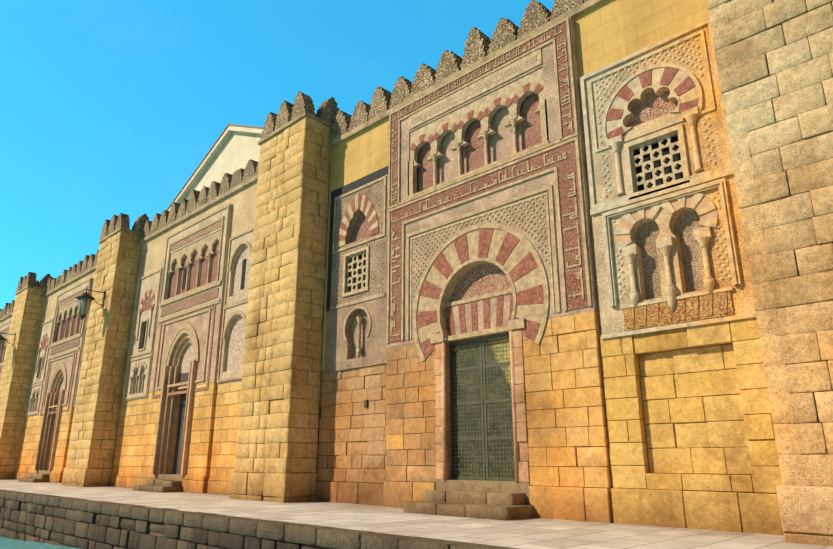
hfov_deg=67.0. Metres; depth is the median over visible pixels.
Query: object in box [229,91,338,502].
buttress
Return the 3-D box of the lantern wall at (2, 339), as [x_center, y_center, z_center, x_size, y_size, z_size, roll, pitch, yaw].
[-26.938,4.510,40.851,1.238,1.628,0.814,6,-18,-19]
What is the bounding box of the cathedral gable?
[167,124,262,210]
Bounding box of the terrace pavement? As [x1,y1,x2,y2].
[0,479,832,548]
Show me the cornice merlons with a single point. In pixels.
(481, 47)
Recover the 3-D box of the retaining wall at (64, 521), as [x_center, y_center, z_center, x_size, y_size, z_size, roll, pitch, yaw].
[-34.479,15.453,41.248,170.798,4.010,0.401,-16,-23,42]
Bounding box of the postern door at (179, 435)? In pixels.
[173,389,186,473]
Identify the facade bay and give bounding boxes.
[0,316,11,377]
[13,270,94,482]
[109,181,256,494]
[315,0,783,534]
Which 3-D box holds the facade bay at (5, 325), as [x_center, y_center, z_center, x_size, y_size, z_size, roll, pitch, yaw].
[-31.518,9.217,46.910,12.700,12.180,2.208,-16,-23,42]
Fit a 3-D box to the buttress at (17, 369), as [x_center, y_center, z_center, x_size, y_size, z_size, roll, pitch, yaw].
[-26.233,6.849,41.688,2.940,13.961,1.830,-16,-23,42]
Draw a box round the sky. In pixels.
[0,0,554,308]
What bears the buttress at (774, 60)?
on the terrace pavement
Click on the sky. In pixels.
(108, 108)
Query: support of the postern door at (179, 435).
attached to the facade bay at (188, 326)
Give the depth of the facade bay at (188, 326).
25.88 m
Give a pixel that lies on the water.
(6, 543)
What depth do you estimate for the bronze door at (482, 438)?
14.79 m
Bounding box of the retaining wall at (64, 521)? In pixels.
[0,489,518,548]
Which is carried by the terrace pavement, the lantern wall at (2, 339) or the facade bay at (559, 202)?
the facade bay at (559, 202)
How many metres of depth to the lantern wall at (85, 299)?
30.21 m
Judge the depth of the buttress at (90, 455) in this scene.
30.26 m
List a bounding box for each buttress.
[0,272,51,479]
[61,213,148,486]
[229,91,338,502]
[707,0,832,545]
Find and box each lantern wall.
[0,333,15,350]
[75,289,104,319]
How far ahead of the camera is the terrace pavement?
11.39 m
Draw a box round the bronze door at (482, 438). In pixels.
[449,332,514,480]
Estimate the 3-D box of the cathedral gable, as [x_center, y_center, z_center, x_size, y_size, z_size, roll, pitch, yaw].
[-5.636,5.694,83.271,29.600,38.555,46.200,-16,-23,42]
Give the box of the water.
[0,537,81,548]
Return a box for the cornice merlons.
[0,0,606,321]

